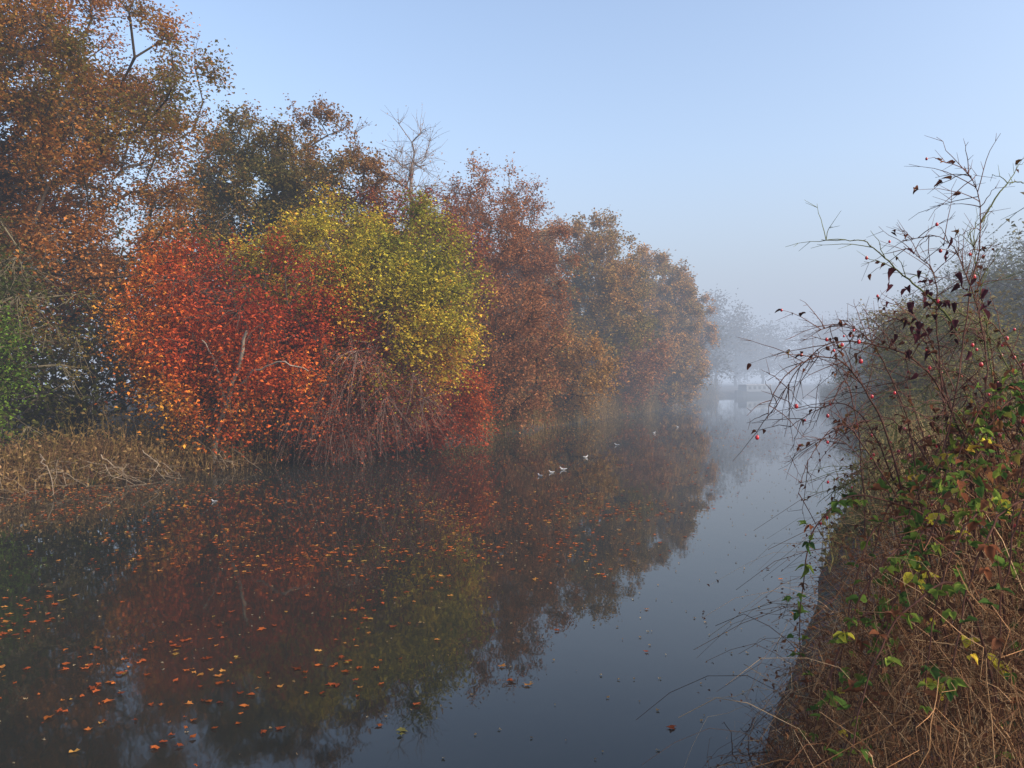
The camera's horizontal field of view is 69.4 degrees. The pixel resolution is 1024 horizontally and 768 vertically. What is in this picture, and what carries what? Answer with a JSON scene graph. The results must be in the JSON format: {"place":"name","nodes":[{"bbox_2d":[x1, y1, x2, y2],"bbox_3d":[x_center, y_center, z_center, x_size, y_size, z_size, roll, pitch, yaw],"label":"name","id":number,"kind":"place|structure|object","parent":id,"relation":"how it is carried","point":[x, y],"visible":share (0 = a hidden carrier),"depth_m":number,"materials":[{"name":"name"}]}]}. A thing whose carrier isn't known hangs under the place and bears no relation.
{"place":"outdoors","nodes":[
{"label":"outdoors","id":0,"kind":"place"},
{"bbox_2d":[0,394,869,767],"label":"water","id":1,"kind":"structure","parent":0,"point":[480,624],"depth_m":8.24,"materials":[{"name":"black liquid"}]},
{"bbox_2d":[0,424,857,765],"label":"floating leaves","id":2,"kind":"object","parent":1,"relation":"on","point":[452,516],"visible":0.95,"depth_m":10.43,"materials":[{"name":"orange plant"}]},
{"bbox_2d":[735,384,775,396],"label":"canal boat","id":3,"kind":"object","parent":1,"relation":"on","point":[746,390],"visible":0.88,"depth_m":100.87,"materials":[{"name":"white"}]},
{"bbox_2d":[0,379,1023,767],"bbox_3d":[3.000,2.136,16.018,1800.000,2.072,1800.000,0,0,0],"label":"ground","id":4,"kind":"structure","parent":0,"point":[728,389],"depth_m":9.71,"materials":[{"name":"brown soil"}]},
{"bbox_2d":[0,301,51,457],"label":"holly tree","id":5,"kind":"object","parent":4,"relation":"on","point":[7,371],"visible":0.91,"depth_m":18.37,"materials":[{"name":"green plant"}]},
{"bbox_2d":[0,31,93,292],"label":"oak tree","id":6,"kind":"object","parent":4,"relation":"on","point":[24,133],"visible":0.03,"depth_m":27.52,"materials":[{"name":"brown plant"}]},
{"bbox_2d":[0,203,135,451],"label":"willow tree","id":7,"kind":"object","parent":4,"relation":"on","point":[8,287],"visible":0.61,"depth_m":19.59,"materials":[{"name":"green plant"}]},
{"bbox_2d":[0,433,260,498],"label":"fallen branches","id":8,"kind":"object","parent":4,"relation":"on","point":[64,478],"visible":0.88,"depth_m":17.52,"materials":[{"name":"brown wood"}]},
{"bbox_2d":[0,0,277,436],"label":"oak tree","id":9,"kind":"object","parent":4,"relation":"on","point":[43,150],"visible":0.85,"depth_m":22.09,"materials":[{"name":"orange plant"}]},
{"bbox_2d":[0,431,286,493],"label":"dry reeds","id":10,"kind":"object","parent":4,"relation":"on","point":[92,457],"visible":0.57,"depth_m":18.06,"materials":[{"name":"dry grass"},{"name":"reed stalks"}]},
{"bbox_2d":[142,331,308,463],"bbox_3d":[-7.226,0.466,19.554,4.519,3.640,1.664,0,0,11],"label":"leaning alder trunk","id":11,"kind":"object","parent":4,"relation":"on","point":[235,376],"visible":0.67,"depth_m":19.27,"materials":[{"name":"grey plant"}]},
{"bbox_2d":[77,222,392,463],"bbox_3d":[-7.583,-1.235,20.891,8.249,6.941,6.623,0,0,0],"label":"maple tree","id":12,"kind":"object","parent":4,"relation":"on","point":[176,370],"visible":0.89,"depth_m":19.91,"materials":[{"name":"red plant"}]},
{"bbox_2d":[154,92,412,421],"bbox_3d":[-9.382,-5.453,30.756,10.668,14.268,9.907,0,0,0],"label":"oak tree","id":13,"kind":"object","parent":4,"relation":"on","point":[290,184],"visible":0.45,"depth_m":29.00,"materials":[{"name":"green plant"}]},
{"bbox_2d":[0,152,590,431],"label":"woodland","id":14,"kind":"object","parent":4,"relation":"on","point":[90,324],"visible":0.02,"depth_m":29.48,"materials":[{"name":"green plant"}]},
{"bbox_2d":[219,283,463,466],"bbox_3d":[-4.959,0.134,22.106,7.265,6.319,6.361,0,0,0],"label":"purple leaved plum tree","id":15,"kind":"object","parent":4,"relation":"on","point":[343,441],"visible":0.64,"depth_m":21.40,"materials":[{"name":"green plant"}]},
{"bbox_2d":[193,176,510,446],"bbox_3d":[-5.020,-2.334,23.817,9.952,8.456,7.684,0,0,0],"label":"field maple tree","id":16,"kind":"object","parent":4,"relation":"on","point":[426,286],"visible":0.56,"depth_m":22.35,"materials":[{"name":"yellow plant"}]},
{"bbox_2d":[0,284,707,448],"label":"understorey shrubs","id":17,"kind":"object","parent":4,"relation":"on","point":[85,390],"visible":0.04,"depth_m":20.40,"materials":[{"name":"green plant"}]},
{"bbox_2d":[0,362,723,493],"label":"dry grass","id":18,"kind":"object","parent":4,"relation":"on","point":[652,404],"visible":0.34,"depth_m":20.05,"materials":[{"name":"brown plant"}]},
{"bbox_2d":[314,174,500,365],"bbox_3d":[-5.240,-3.576,31.385,9.372,10.656,6.881,0,1,28],"label":"rowan tree","id":19,"kind":"object","parent":4,"relation":"on","point":[479,238],"visible":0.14,"depth_m":30.83,"materials":[{"name":"brown plant"}]},
{"bbox_2d":[370,107,452,255],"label":"birch tree","id":20,"kind":"object","parent":4,"relation":"on","point":[411,168],"visible":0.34,"depth_m":32.86,"materials":[{"name":"brown plant"}]},
{"bbox_2d":[365,350,508,452],"bbox_3d":[-2.865,0.587,25.732,5.692,4.610,4.723,0,0,0],"label":"maple tree","id":21,"kind":"object","parent":4,"relation":"on","point":[467,397],"visible":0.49,"depth_m":24.90,"materials":[{"name":"red plant"}]},
{"bbox_2d":[406,147,588,404],"bbox_3d":[-1.401,-5.160,38.814,10.499,13.794,10.553,0,0,0],"label":"beech tree","id":22,"kind":"object","parent":4,"relation":"on","point":[521,233],"visible":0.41,"depth_m":37.11,"materials":[{"name":"brown plant"}]},
{"bbox_2d":[429,253,579,433],"bbox_3d":[-1.109,-1.599,32.482,7.199,8.285,7.109,0,1,-43],"label":"hawthorn tree","id":23,"kind":"object","parent":4,"relation":"on","point":[506,373],"visible":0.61,"depth_m":32.48,"materials":[{"name":"brown plant"}]},
{"bbox_2d":[499,314,635,423],"bbox_3d":[2.725,-0.660,38.885,7.457,6.359,6.881,0,0,0],"label":"hazel bush","id":24,"kind":"object","parent":4,"relation":"on","point":[578,371],"visible":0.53,"depth_m":38.27,"materials":[{"name":"brown plant"}]},
{"bbox_2d":[500,207,664,392],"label":"beech tree","id":25,"kind":"object","parent":4,"relation":"on","point":[608,284],"visible":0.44,"depth_m":47.49,"materials":[{"name":"brown plant"}]},
{"bbox_2d":[561,311,674,414],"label":"hawthorn tree","id":26,"kind":"object","parent":4,"relation":"on","point":[652,361],"visible":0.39,"depth_m":49.35,"materials":[{"name":"brown plant"}]},
{"bbox_2d":[581,243,709,404],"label":"beech tree","id":27,"kind":"object","parent":4,"relation":"on","point":[682,291],"visible":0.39,"depth_m":59.65,"materials":[{"name":"brown plant"}]},
{"bbox_2d":[627,323,717,407],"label":"hazel bush","id":28,"kind":"object","parent":4,"relation":"on","point":[692,382],"visible":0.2,"depth_m":59.38,"materials":[{"name":"brown plant"}]},
{"bbox_2d":[648,262,720,400],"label":"oak tree","id":29,"kind":"object","parent":4,"relation":"on","point":[707,331],"visible":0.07,"depth_m":72.09,"materials":[{"name":"brown plant"}]},
{"bbox_2d":[636,355,1023,767],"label":"dead willowherb thicket","id":30,"kind":"object","parent":4,"relation":"on","point":[889,696],"visible":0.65,"depth_m":2.76,"materials":[{"name":"brown plant"}]},
{"bbox_2d":[688,280,1020,389],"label":"distant trees","id":31,"kind":"object","parent":4,"relation":"on","point":[740,351],"visible":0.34,"depth_m":124.85,"materials":[{"name":"grey plant"}]},
{"bbox_2d":[737,133,1023,767],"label":"dog rose bush","id":32,"kind":"object","parent":4,"relation":"on","point":[919,325],"visible":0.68,"depth_m":3.14,"materials":[{"name":"brown plant"}]},
{"bbox_2d":[782,368,1023,767],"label":"bramble bush","id":33,"kind":"object","parent":4,"relation":"on","point":[998,474],"visible":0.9,"depth_m":2.65,"materials":[{"name":"green plant"}]},
{"bbox_2d":[815,353,1021,572],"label":"reed bank","id":34,"kind":"structure","parent":4,"relation":"on","point":[825,393],"depth_m":16.25,"materials":[{"name":"brown plant"}]},
{"bbox_2d":[822,192,1023,405],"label":"bank trees","id":35,"kind":"object","parent":4,"relation":"on","point":[1010,299],"visible":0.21,"depth_m":47.45,"materials":[{"name":"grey plant"}]},
{"bbox_2d":[827,285,1023,415],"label":"willow bush","id":36,"kind":"object","parent":4,"relation":"on","point":[900,328],"visible":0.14,"depth_m":32.25,"materials":[{"name":"brown plant"}]},
{"bbox_2d":[850,297,1023,428],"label":"willow bush","id":37,"kind":"object","parent":4,"relation":"on","point":[916,356],"visible":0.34,"depth_m":24.88,"materials":[{"name":"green plant"}]},
{"bbox_2d":[0,0,1023,378],"label":"sky","id":38,"kind":"structure","parent":0,"point":[709,126],"materials":[{"name":"blue"}]}
]}

